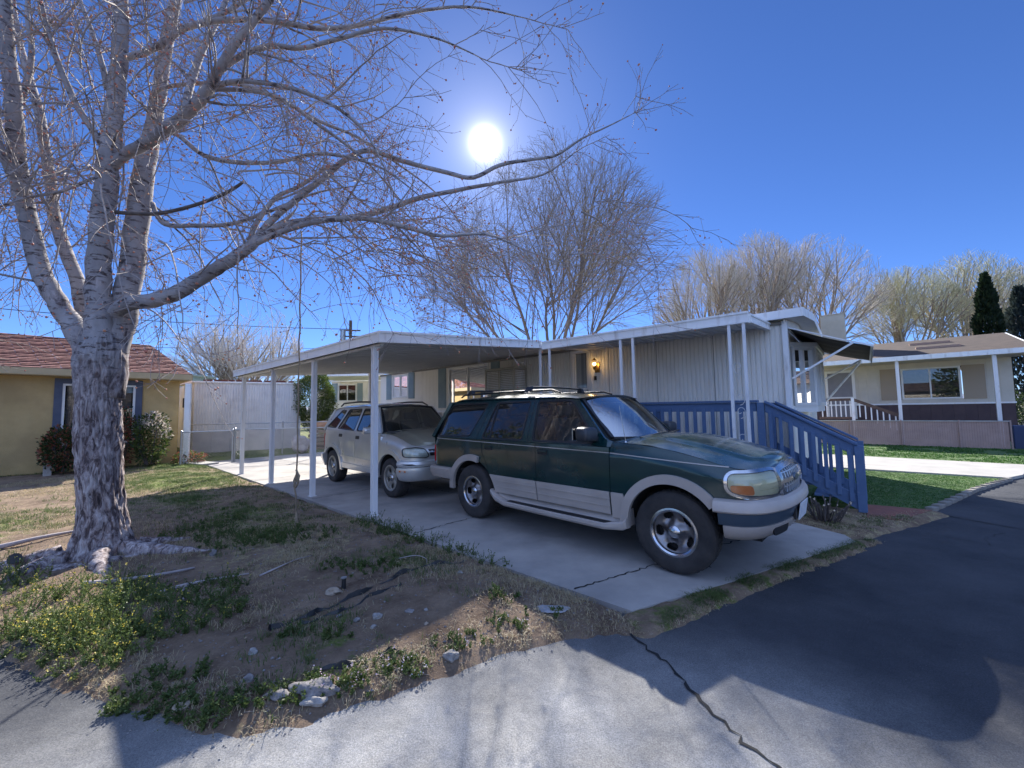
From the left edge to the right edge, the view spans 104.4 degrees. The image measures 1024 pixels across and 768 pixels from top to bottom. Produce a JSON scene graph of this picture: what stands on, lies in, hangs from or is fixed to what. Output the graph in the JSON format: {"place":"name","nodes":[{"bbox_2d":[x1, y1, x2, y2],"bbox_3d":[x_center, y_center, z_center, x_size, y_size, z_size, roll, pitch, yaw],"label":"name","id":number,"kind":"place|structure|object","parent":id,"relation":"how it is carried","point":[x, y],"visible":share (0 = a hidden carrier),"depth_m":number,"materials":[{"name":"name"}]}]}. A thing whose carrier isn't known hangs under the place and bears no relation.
{"place":"outdoors","nodes":[
{"label":"outdoors","id":0,"kind":"place"},
{"bbox_2d":[177,424,323,461],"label":"back lawn","id":1,"kind":"structure","parent":0,"point":[226,457],"depth_m":15.02,"materials":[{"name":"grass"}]},
{"bbox_2d":[180,374,215,386],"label":"green shed","id":2,"kind":"structure","parent":1,"relation":"on","point":[196,377],"depth_m":21.57,"materials":[{"name":"grey"}]},
{"bbox_2d":[166,299,303,382],"bbox_3d":[-17.009,-0.931,25.136,7.549,8.954,7.552,-1,-4,0],"label":"bare tree","id":3,"kind":"object","parent":1,"relation":"on","point":[228,368],"visible":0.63,"depth_m":24.12,"materials":[{"name":"beige plant"}]},
{"bbox_2d":[177,379,301,452],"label":"storage shed","id":4,"kind":"structure","parent":1,"relation":"on","point":[204,409],"depth_m":16.11,"materials":[{"name":"white metal"}]},
{"bbox_2d":[190,421,327,454],"bbox_3d":[-8.668,2.017,15.008,5.899,1.250,0.066,1,-4,-22],"label":"chain link fence","id":5,"kind":"object","parent":1,"relation":"on","point":[282,422],"visible":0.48,"depth_m":14.71,"materials":[{"name":"metal"}]},
{"bbox_2d":[291,435,309,452],"bbox_3d":[-8.032,2.279,15.076,0.723,0.695,0.478,-1,-4,0],"label":"rock","id":6,"kind":"object","parent":1,"relation":"on","point":[302,445],"visible":0.86,"depth_m":14.91,"materials":[{"name":"grey stone"}]},
{"bbox_2d":[291,375,338,445],"bbox_3d":[-8.694,1.001,17.497,2.036,3.619,1.755,-1,-4,0],"label":"juniper","id":7,"kind":"object","parent":1,"relation":"on","point":[327,389],"visible":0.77,"depth_m":17.18,"materials":[{"name":"green plant"}]},
{"bbox_2d":[308,430,325,449],"bbox_3d":[-7.505,2.336,16.828,1.966,0.822,0.781,-1,-4,-3],"label":"wood pile","id":8,"kind":"object","parent":1,"relation":"on","point":[320,438],"visible":0.1,"depth_m":16.43,"materials":[{"name":"brown wood"}]},
{"bbox_2d":[316,374,383,433],"bbox_3d":[-8.030,1.287,20.368,3.300,3.400,2.800,-1,-4,0],"label":"patio cover","id":9,"kind":"object","parent":1,"relation":"on","point":[347,377],"visible":0.21,"depth_m":19.79,"materials":[{"name":"white metal"}]},
{"bbox_2d":[340,320,360,340],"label":"utility pole","id":10,"kind":"object","parent":1,"relation":"on","point":[342,332],"visible":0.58,"depth_m":45.42,"materials":[{"name":"brown wood"}]},
{"bbox_2d":[6,309,329,328],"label":"power line","id":11,"kind":"object","parent":10,"relation":"attached to","point":[193,323],"visible":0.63,"depth_m":41.08,"materials":[{"name":"black"}]},
{"bbox_2d":[329,380,380,412],"bbox_3d":[-8.026,1.523,23.910,4.100,3.400,4.100,-1,-4,0],"label":"mobile home","id":12,"kind":"object","parent":1,"relation":"on","point":[349,391],"visible":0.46,"depth_m":22.03,"materials":[{"name":"white"}]},
{"bbox_2d":[338,384,356,401],"bbox_3d":[-9.128,0.502,22.238,1.040,0.960,0.475,-1,-4,0],"label":"window","id":13,"kind":"structure","parent":12,"relation":"in","point":[346,392],"depth_m":22.45,"materials":[{"name":"white glass"}]},
{"bbox_2d":[0,454,634,738],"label":"yard","id":14,"kind":"structure","parent":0,"point":[343,643],"depth_m":2.98,"materials":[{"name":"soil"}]},
{"bbox_2d":[6,553,22,563],"bbox_3d":[-4.893,1.757,3.890,0.173,0.211,0.100,-3,-4,28],"label":"garden spotlight","id":15,"kind":"object","parent":14,"relation":"on","point":[12,559],"visible":0.66,"depth_m":3.86,"materials":[{"name":"black plastic"}]},
{"bbox_2d":[0,530,72,548],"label":"fallen branch","id":16,"kind":"object","parent":14,"relation":"on","point":[11,544],"visible":0.81,"depth_m":4.66,"materials":[{"name":"grey wood"}]},
{"bbox_2d":[42,463,51,476],"bbox_3d":[-11.825,2.197,10.115,0.200,0.340,0.150,-4,-5,41],"label":"concrete block","id":17,"kind":"object","parent":14,"relation":"on","point":[47,471],"depth_m":10.05,"materials":[{"name":"grey concrete"}]},
{"bbox_2d":[35,423,73,473],"bbox_3d":[-11.705,1.663,10.303,0.997,1.366,0.888,1,-4,-22],"label":"leafy shrub","id":18,"kind":"object","parent":14,"relation":"on","point":[63,465],"visible":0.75,"depth_m":10.15,"materials":[{"name":"green plant"}]},
{"bbox_2d":[0,618,164,652],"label":"garden edging","id":19,"kind":"object","parent":14,"relation":"on","point":[20,644],"visible":0.34,"depth_m":2.58,"materials":[{"name":"grey stone"}]},
{"bbox_2d":[0,610,179,681],"bbox_3d":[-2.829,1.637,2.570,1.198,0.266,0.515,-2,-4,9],"label":"weeds","id":20,"kind":"object","parent":14,"relation":"on","point":[63,639],"visible":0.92,"depth_m":2.52,"materials":[{"name":"green plant"}]},
{"bbox_2d":[0,547,200,650],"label":"weeds","id":21,"kind":"object","parent":14,"relation":"on","point":[106,597],"visible":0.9,"depth_m":3.02,"materials":[{"name":"green plant"}]},
{"bbox_2d":[122,406,138,467],"bbox_3d":[-11.153,1.515,11.317,0.888,1.997,0.686,-1,-4,0],"label":"bush","id":22,"kind":"object","parent":14,"relation":"on","point":[128,418],"visible":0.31,"depth_m":11.36,"materials":[{"name":"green plant"}]},
{"bbox_2d":[85,567,194,584],"bbox_3d":[-3.374,1.744,3.604,0.773,0.060,0.123,1,-4,-31],"label":"fallen branch","id":23,"kind":"object","parent":14,"relation":"on","point":[135,577],"visible":0.62,"depth_m":3.58,"materials":[{"name":"grey wood"}]},
{"bbox_2d":[126,411,173,466],"bbox_3d":[-10.545,1.644,11.600,1.124,1.767,0.970,-1,-4,0],"label":"leafy shrub","id":24,"kind":"object","parent":14,"relation":"on","point":[154,424],"visible":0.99,"depth_m":11.51,"materials":[{"name":"green plant"}]},
{"bbox_2d":[45,461,266,515],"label":"yard grass","id":25,"kind":"structure","parent":14,"relation":"on","point":[170,478],"depth_m":8.70,"materials":[{"name":"green plant"}]},
{"bbox_2d":[172,700,190,711],"bbox_3d":[-1.706,1.669,2.054,0.085,0.045,0.068,1,-4,-24],"label":"rock","id":26,"kind":"object","parent":14,"relation":"on","point":[187,703],"visible":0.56,"depth_m":2.04,"materials":[{"name":"grey stone"}]},
{"bbox_2d":[170,450,207,463],"bbox_3d":[-10.045,2.292,12.371,0.933,0.533,0.931,3,-5,-43],"label":"shrub","id":27,"kind":"object","parent":14,"relation":"on","point":[191,459],"visible":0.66,"depth_m":12.28,"materials":[{"name":"green plant"}]},
{"bbox_2d":[141,565,252,640],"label":"weeds","id":28,"kind":"object","parent":14,"relation":"on","point":[197,602],"visible":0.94,"depth_m":2.95,"materials":[{"name":"green plant"}]},
{"bbox_2d":[146,573,248,599],"bbox_3d":[-2.688,1.730,3.421,0.431,0.057,0.577,-2,-4,20],"label":"fallen branch","id":29,"kind":"object","parent":14,"relation":"on","point":[186,584],"visible":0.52,"depth_m":3.39,"materials":[{"name":"brown wood"}]},
{"bbox_2d":[182,383,218,465],"bbox_3d":[-9.706,1.240,12.355,1.118,2.520,0.559,-3,-4,27],"label":"white door post","id":30,"kind":"object","parent":14,"relation":"on","point":[187,408],"depth_m":12.27,"materials":[{"name":"paint"}]},
{"bbox_2d":[97,665,307,731],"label":"weeds","id":31,"kind":"object","parent":14,"relation":"on","point":[234,700],"visible":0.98,"depth_m":2.05,"materials":[{"name":"green plant"}]},
{"bbox_2d":[158,509,337,551],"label":"weeds","id":32,"kind":"object","parent":14,"relation":"on","point":[246,539],"visible":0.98,"depth_m":4.72,"materials":[{"name":"green plant"}]},
{"bbox_2d":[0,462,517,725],"bbox_3d":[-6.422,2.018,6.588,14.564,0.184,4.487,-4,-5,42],"label":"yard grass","id":33,"kind":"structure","parent":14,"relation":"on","point":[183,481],"depth_m":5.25,"materials":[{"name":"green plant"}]},
{"bbox_2d":[262,686,289,701],"bbox_3d":[-1.239,1.639,2.099,0.144,0.057,0.079,-2,-4,14],"label":"rock","id":34,"kind":"object","parent":14,"relation":"on","point":[276,697],"visible":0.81,"depth_m":2.08,"materials":[{"name":"white stone"}]},
{"bbox_2d":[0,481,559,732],"bbox_3d":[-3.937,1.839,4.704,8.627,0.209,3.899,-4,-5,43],"label":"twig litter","id":35,"kind":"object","parent":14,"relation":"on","point":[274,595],"visible":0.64,"depth_m":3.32,"materials":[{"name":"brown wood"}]},
{"bbox_2d":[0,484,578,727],"bbox_3d":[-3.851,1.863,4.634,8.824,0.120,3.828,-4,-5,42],"label":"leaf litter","id":36,"kind":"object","parent":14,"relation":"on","point":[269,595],"visible":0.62,"depth_m":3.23,"materials":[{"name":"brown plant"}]},
{"bbox_2d":[299,696,327,706],"bbox_3d":[-1.028,1.653,2.067,0.137,0.052,0.060,-1,-4,0],"label":"rock","id":37,"kind":"object","parent":14,"relation":"on","point":[315,701],"visible":1,"depth_m":2.05,"materials":[{"name":"stone"}]},
{"bbox_2d":[288,677,339,696],"bbox_3d":[-1.064,1.639,2.139,0.271,0.080,0.120,0,-4,-17],"label":"rock","id":38,"kind":"object","parent":14,"relation":"on","point":[315,690],"visible":0.88,"depth_m":2.12,"materials":[{"name":"white stone"}]},
{"bbox_2d":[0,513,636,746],"bbox_3d":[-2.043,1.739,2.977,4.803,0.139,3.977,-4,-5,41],"label":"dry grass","id":39,"kind":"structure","parent":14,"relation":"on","point":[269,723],"depth_m":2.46,"materials":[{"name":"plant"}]},
{"bbox_2d":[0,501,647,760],"bbox_3d":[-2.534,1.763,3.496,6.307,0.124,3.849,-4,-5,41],"label":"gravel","id":40,"kind":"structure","parent":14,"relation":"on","point":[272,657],"depth_m":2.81,"materials":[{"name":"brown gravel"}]},
{"bbox_2d":[325,587,342,595],"bbox_3d":[-1.459,1.701,3.257,0.144,0.071,0.093,-1,-4,0],"label":"rock","id":41,"kind":"object","parent":14,"relation":"on","point":[330,591],"visible":0.96,"depth_m":3.23,"materials":[{"name":"grey stone"}]},
{"bbox_2d":[107,555,563,694],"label":"weeds","id":42,"kind":"object","parent":14,"relation":"on","point":[327,634],"visible":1,"depth_m":2.63,"materials":[{"name":"green plant"}]},
{"bbox_2d":[300,582,401,623],"bbox_3d":[-1.197,1.677,3.074,0.093,0.044,0.810,-4,-5,40],"label":"branch","id":43,"kind":"object","parent":14,"relation":"on","point":[377,592],"visible":0.91,"depth_m":3.02,"materials":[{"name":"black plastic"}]},
{"bbox_2d":[307,646,403,675],"bbox_3d":[-0.922,1.635,2.364,0.548,0.044,0.056,1,-4,-24],"label":"garden edging","id":44,"kind":"object","parent":14,"relation":"on","point":[339,664],"visible":0.66,"depth_m":2.32,"materials":[{"name":"black plastic"}]},
{"bbox_2d":[268,560,463,630],"bbox_3d":[-1.112,1.693,3.357,0.183,0.074,1.710,-5,-5,43],"label":"garden edging","id":45,"kind":"object","parent":14,"relation":"on","point":[347,597],"visible":0.91,"depth_m":3.19,"materials":[{"name":"black plastic"}]},
{"bbox_2d":[0,0,742,582],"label":"shade tree","id":46,"kind":"object","parent":14,"relation":"on","point":[98,320],"visible":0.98,"depth_m":4.40,"materials":[{"name":"grey plant"}]},
{"bbox_2d":[293,231,301,528],"bbox_3d":[-2.799,-0.096,5.211,0.100,3.932,0.056,-1,-4,0],"label":"rope","id":47,"kind":"object","parent":46,"relation":"hanging from","point":[296,478],"visible":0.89,"depth_m":5.18,"materials":[{"name":"brown fabric"}]},
{"bbox_2d":[290,610,528,698],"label":"weeds","id":48,"kind":"object","parent":14,"relation":"on","point":[346,679],"visible":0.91,"depth_m":2.31,"materials":[{"name":"green plant"}]},
{"bbox_2d":[350,510,511,566],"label":"weeds","id":49,"kind":"object","parent":14,"relation":"on","point":[417,538],"visible":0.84,"depth_m":4.70,"materials":[{"name":"plant"}]},
{"bbox_2d":[442,649,459,662],"bbox_3d":[-0.374,1.664,2.430,0.091,0.071,0.075,-4,-5,42],"label":"rock","id":50,"kind":"object","parent":14,"relation":"on","point":[451,655],"visible":1,"depth_m":2.41,"materials":[{"name":"stone"}]},
{"bbox_2d":[538,605,569,612],"bbox_3d":[0.310,1.665,2.944,0.253,0.022,0.130,-1,-4,0],"label":"rock","id":51,"kind":"object","parent":14,"relation":"on","point":[545,609],"visible":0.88,"depth_m":2.93,"materials":[{"name":"stone"}]},
{"bbox_2d":[0,423,1023,767],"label":"road","id":52,"kind":"structure","parent":0,"point":[900,649],"depth_m":2.11,"materials":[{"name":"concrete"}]},
{"bbox_2d":[630,633,781,767],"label":"road crack","id":53,"kind":"object","parent":52,"relation":"on","point":[703,702],"visible":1,"depth_m":2.05,"materials":[{"name":"black asphalt"}]},
{"bbox_2d":[925,478,1012,510],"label":"lawn curb","id":54,"kind":"structure","parent":52,"relation":"on","point":[951,500],"depth_m":6.51,"materials":[{"name":"grey concrete"}]},
{"bbox_2d":[0,0,1023,406],"label":"sky","id":55,"kind":"structure","parent":0,"point":[895,128],"materials":[{"name":"blue"}]},
{"bbox_2d":[208,452,854,613],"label":"driveway","id":56,"kind":"structure","parent":0,"point":[565,555],"depth_m":4.51,"materials":[{"name":"concrete"}]},
{"bbox_2d":[233,427,323,461],"bbox_3d":[-6.719,1.943,13.257,4.506,1.100,0.066,0,-4,-14],"label":"chain link fence","id":57,"kind":"object","parent":56,"relation":"on","point":[235,446],"visible":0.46,"depth_m":12.93,"materials":[{"name":"metal"}]},
{"bbox_2d":[179,429,233,464],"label":"chain link gate","id":58,"kind":"structure","parent":57,"relation":"attached to","point":[181,440],"depth_m":12.23,"materials":[{"name":"metal"}]},
{"bbox_2d":[321,401,457,497],"bbox_3d":[-2.455,1.231,8.476,3.924,1.752,2.160,-5,-5,44],"label":"parked suv","id":59,"kind":"object","parent":56,"relation":"on","point":[406,447],"visible":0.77,"depth_m":7.90,"materials":[{"name":"beige paint"}]},
{"bbox_2d":[233,330,565,516],"bbox_3d":[-2.789,0.649,10.096,7.360,3.133,5.550,-4,-5,41],"label":"carport","id":60,"kind":"object","parent":56,"relation":"on","point":[364,355],"visible":0.92,"depth_m":7.97,"materials":[{"name":"metal"}]},
{"bbox_2d":[430,386,808,574],"bbox_3d":[0.966,0.927,5.327,4.800,1.829,2.230,-5,-5,45],"label":"parked suv","id":61,"kind":"object","parent":56,"relation":"on","point":[687,500],"visible":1,"depth_m":4.14,"materials":[{"name":"green paint"}]},
{"bbox_2d":[539,311,770,441],"bbox_3d":[2.675,0.465,7.832,4.010,3.020,1.780,-4,-5,41],"label":"porch cover","id":62,"kind":"object","parent":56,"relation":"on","point":[742,321],"visible":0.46,"depth_m":7.12,"materials":[{"name":"metal"}]},
{"bbox_2d":[574,523,793,588],"bbox_3d":[2.075,1.742,4.195,3.586,0.001,0.056,1,-4,-29],"label":"driveway joint","id":63,"kind":"object","parent":56,"relation":"on","point":[632,571],"visible":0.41,"depth_m":3.54,"materials":[{"name":"black"}]},
{"bbox_2d":[379,307,825,463],"bbox_3d":[1.075,0.632,13.017,14.440,3.430,4.220,-4,-5,41],"label":"mobile home","id":64,"kind":"object","parent":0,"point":[779,357],"visible":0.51,"depth_m":8.36,"materials":[{"name":"white metal"}]},
{"bbox_2d":[392,374,407,397],"bbox_3d":[-4.165,0.108,15.452,1.110,0.880,0.475,-4,-5,41],"label":"window","id":65,"kind":"structure","parent":64,"relation":"in","point":[400,382],"depth_m":15.29,"materials":[{"name":"white glass"}]},
{"bbox_2d":[448,363,488,404],"bbox_3d":[-1.267,0.065,12.880,1.930,1.310,0.475,-4,-5,41],"label":"window","id":66,"kind":"structure","parent":64,"relation":"in","point":[462,380],"depth_m":12.83,"materials":[{"name":"white"}]},
{"bbox_2d":[485,366,526,392],"bbox_3d":[-0.182,-0.103,11.241,1.112,0.660,0.540,-4,-5,41],"label":"window cooler","id":67,"kind":"object","parent":64,"relation":"attached to","point":[504,379],"depth_m":11.00,"materials":[{"name":"beige metal"}]},
{"bbox_2d":[570,351,591,393],"bbox_3d":[1.730,0.142,9.899,0.580,1.970,0.110,-4,-5,41],"label":"door","id":68,"kind":"structure","parent":64,"relation":"in","point":[580,361],"depth_m":9.97,"materials":[{"name":"white"}]},
{"bbox_2d":[592,358,599,372],"bbox_3d":[2.005,-0.451,9.565,0.120,0.340,0.210,-4,-5,41],"label":"wall lantern","id":69,"kind":"object","parent":64,"relation":"attached to","point":[596,367],"depth_m":9.59,"materials":[{"name":"gold metal"}]},
{"bbox_2d":[790,346,817,405],"bbox_3d":[5.518,-0.141,7.702,0.593,1.130,0.628,-4,-5,41],"label":"window","id":70,"kind":"structure","parent":64,"relation":"in","point":[804,386],"depth_m":7.56,"materials":[{"name":"white"}]},
{"bbox_2d":[814,347,822,404],"bbox_3d":[5.996,-0.125,8.066,0.395,1.130,0.880,-4,-5,41],"label":"window","id":71,"kind":"structure","parent":64,"relation":"in","point":[817,354],"depth_m":7.93,"materials":[{"name":"white"}]},
{"bbox_2d":[820,353,825,404],"bbox_3d":[6.574,-0.091,8.716,0.395,1.130,0.880,-4,-5,41],"label":"window","id":72,"kind":"structure","parent":64,"relation":"in","point":[821,356],"depth_m":8.83,"materials":[{"name":"white"}]},
{"bbox_2d":[788,327,873,400],"bbox_3d":[6.496,-0.332,7.996,1.135,1.327,3.428,-4,-5,41],"label":"awning","id":73,"kind":"object","parent":64,"relation":"attached to","point":[851,349],"depth_m":7.44,"materials":[{"name":"metal"}]},
{"bbox_2d":[300,406,1023,486],"bbox_3d":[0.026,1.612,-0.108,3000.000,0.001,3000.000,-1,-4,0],"label":"ground","id":74,"kind":"structure","parent":0,"point":[808,485],"depth_m":15.78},
{"bbox_2d":[0,333,192,476],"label":"yellow house","id":75,"kind":"structure","parent":74,"relation":"on","point":[36,398],"depth_m":10.68,"materials":[{"name":"paint"}]},
{"bbox_2d":[60,384,135,445],"bbox_3d":[-11.806,0.862,11.365,0.425,1.680,1.450,-4,-5,41],"label":"window","id":76,"kind":"structure","parent":75,"relation":"in","point":[67,395],"depth_m":10.94,"materials":[{"name":"white"}]},
{"bbox_2d":[413,126,693,340],"bbox_3d":[1.743,-4.212,18.641,12.777,14.024,12.500,-1,-4,0],"label":"bare tree","id":77,"kind":"object","parent":74,"relation":"on","point":[581,273],"visible":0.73,"depth_m":16.82,"materials":[{"name":"brown plant"}]},
{"bbox_2d":[652,243,760,324],"bbox_3d":[17.558,-4.572,36.631,9.044,16.626,9.158,-1,-4,0],"label":"bare tree","id":78,"kind":"object","parent":74,"relation":"on","point":[710,292],"visible":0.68,"depth_m":35.12,"materials":[{"name":"beige plant"}]},
{"bbox_2d":[711,230,816,313],"bbox_3d":[22.670,-5.353,36.538,9.052,18.005,8.510,-1,-4,0],"label":"bare tree","id":79,"kind":"object","parent":74,"relation":"on","point":[776,272],"visible":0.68,"depth_m":35.32,"materials":[{"name":"beige plant"}]},
{"bbox_2d":[749,233,903,342],"bbox_3d":[28.246,-5.115,36.460,11.255,17.339,10.628,-2,-4,21],"label":"bare tree","id":80,"kind":"object","parent":74,"relation":"on","point":[836,282],"visible":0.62,"depth_m":35.16,"materials":[{"name":"beige plant"}]},
{"bbox_2d":[845,265,974,344],"bbox_3d":[38.349,-3.984,38.293,9.109,14.997,9.863,3,-5,-45],"label":"bare tree","id":81,"kind":"object","parent":74,"relation":"on","point":[899,335],"visible":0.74,"depth_m":37.37,"materials":[{"name":"beige plant"}]},
{"bbox_2d":[817,333,1023,441],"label":"neighbour house","id":82,"kind":"structure","parent":74,"relation":"on","point":[914,380],"depth_m":15.47,"materials":[{"name":"white paint"}]},
{"bbox_2d":[819,312,846,353],"bbox_3d":[14.927,-2.145,18.410,0.910,2.040,1.060,-4,-5,41],"label":"rooftop cooler","id":83,"kind":"object","parent":82,"relation":"on","point":[833,325],"visible":0.62,"depth_m":18.04,"materials":[{"name":"beige metal"}]},
{"bbox_2d":[825,370,857,418],"bbox_3d":[14.394,0.472,17.394,1.000,2.100,0.060,-4,-5,41],"label":"door","id":84,"kind":"structure","parent":82,"relation":"in","point":[847,389],"depth_m":17.41,"materials":[{"name":"white"}]},
{"bbox_2d":[819,398,898,441],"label":"porch railing","id":85,"kind":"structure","parent":82,"relation":"attached to","point":[852,406],"depth_m":15.98,"materials":[{"name":"white wood"}]},
{"bbox_2d":[900,366,962,399],"bbox_3d":[16.565,-0.024,15.757,1.640,1.250,0.425,-4,-5,41],"label":"window","id":86,"kind":"structure","parent":82,"relation":"in","point":[931,382],"depth_m":15.63,"materials":[{"name":"white"}]},
{"bbox_2d":[904,248,1023,369],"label":"bare tree","id":87,"kind":"object","parent":74,"relation":"on","point":[1000,280],"visible":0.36,"depth_m":37.41,"materials":[{"name":"beige plant"}]},
{"bbox_2d":[969,271,1017,397],"bbox_3d":[38.874,-3.159,32.218,2.388,12.325,2.386,-1,-4,0],"label":"cypress","id":88,"kind":"object","parent":74,"relation":"on","point":[988,309],"visible":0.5,"depth_m":32.16,"materials":[{"name":"green plant"}]},
{"bbox_2d":[1004,283,1023,419],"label":"conifer","id":89,"kind":"object","parent":74,"relation":"on","point":[1014,313],"visible":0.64,"depth_m":28.22,"materials":[{"name":"green plant"}]},
{"bbox_2d":[1012,425,1023,448],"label":"rubbish bin","id":90,"kind":"object","parent":74,"relation":"on","point":[1018,435],"visible":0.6,"depth_m":12.75,"materials":[{"name":"blue plastic"}]},
{"bbox_2d":[1015,391,1023,424],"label":"hedge","id":91,"kind":"object","parent":74,"relation":"on","point":[1021,397],"visible":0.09,"depth_m":24.14,"materials":[{"name":"green plant"}]},
{"bbox_2d":[623,538,882,638],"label":"verge","id":92,"kind":"structure","parent":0,"point":[650,613],"depth_m":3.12,"materials":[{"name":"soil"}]},
{"bbox_2d":[795,504,948,538],"bbox_3d":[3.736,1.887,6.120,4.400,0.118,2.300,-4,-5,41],"label":"garden bed","id":93,"kind":"object","parent":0,"point":[916,521],"visible":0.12,"depth_m":5.02,"materials":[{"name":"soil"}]},
{"bbox_2d":[806,495,851,523],"bbox_3d":[4.082,1.609,5.149,0.524,0.348,0.563,-4,-5,35],"label":"pruned bush","id":94,"kind":"object","parent":93,"relation":"on","point":[824,514],"visible":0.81,"depth_m":5.09,"materials":[{"name":"plant"}]},
{"bbox_2d":[867,504,928,520],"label":"brick path","id":95,"kind":"structure","parent":0,"point":[880,510],"depth_m":5.52,"materials":[{"name":"red brick"}]},
{"bbox_2d":[805,468,998,508],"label":"lawn","id":96,"kind":"structure","parent":0,"point":[841,504],"depth_m":6.92,"materials":[{"name":"green plant"}]},
{"bbox_2d":[626,400,867,512],"bbox_3d":[3.571,1.126,7.444,4.530,1.620,1.120,-4,-5,41],"label":"railing","id":97,"kind":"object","parent":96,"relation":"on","point":[826,480],"depth_m":6.32,"materials":[{"name":"blue wood"}]},
{"bbox_2d":[821,443,1023,463],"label":"lawn","id":98,"kind":"structure","parent":0,"point":[1000,452],"depth_m":11.75,"materials":[{"name":"green plant"}]},
{"bbox_2d":[819,420,1013,448],"bbox_3d":[13.915,1.768,14.397,5.340,0.930,0.056,-4,-5,41],"label":"slatted fence","id":99,"kind":"object","parent":98,"relation":"on","point":[871,428],"visible":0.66,"depth_m":13.83,"materials":[{"name":"wood"}]},
{"bbox_2d":[822,454,1023,478],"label":"path","id":100,"kind":"structure","parent":0,"point":[957,468],"depth_m":9.21,"materials":[{"name":"concrete"}]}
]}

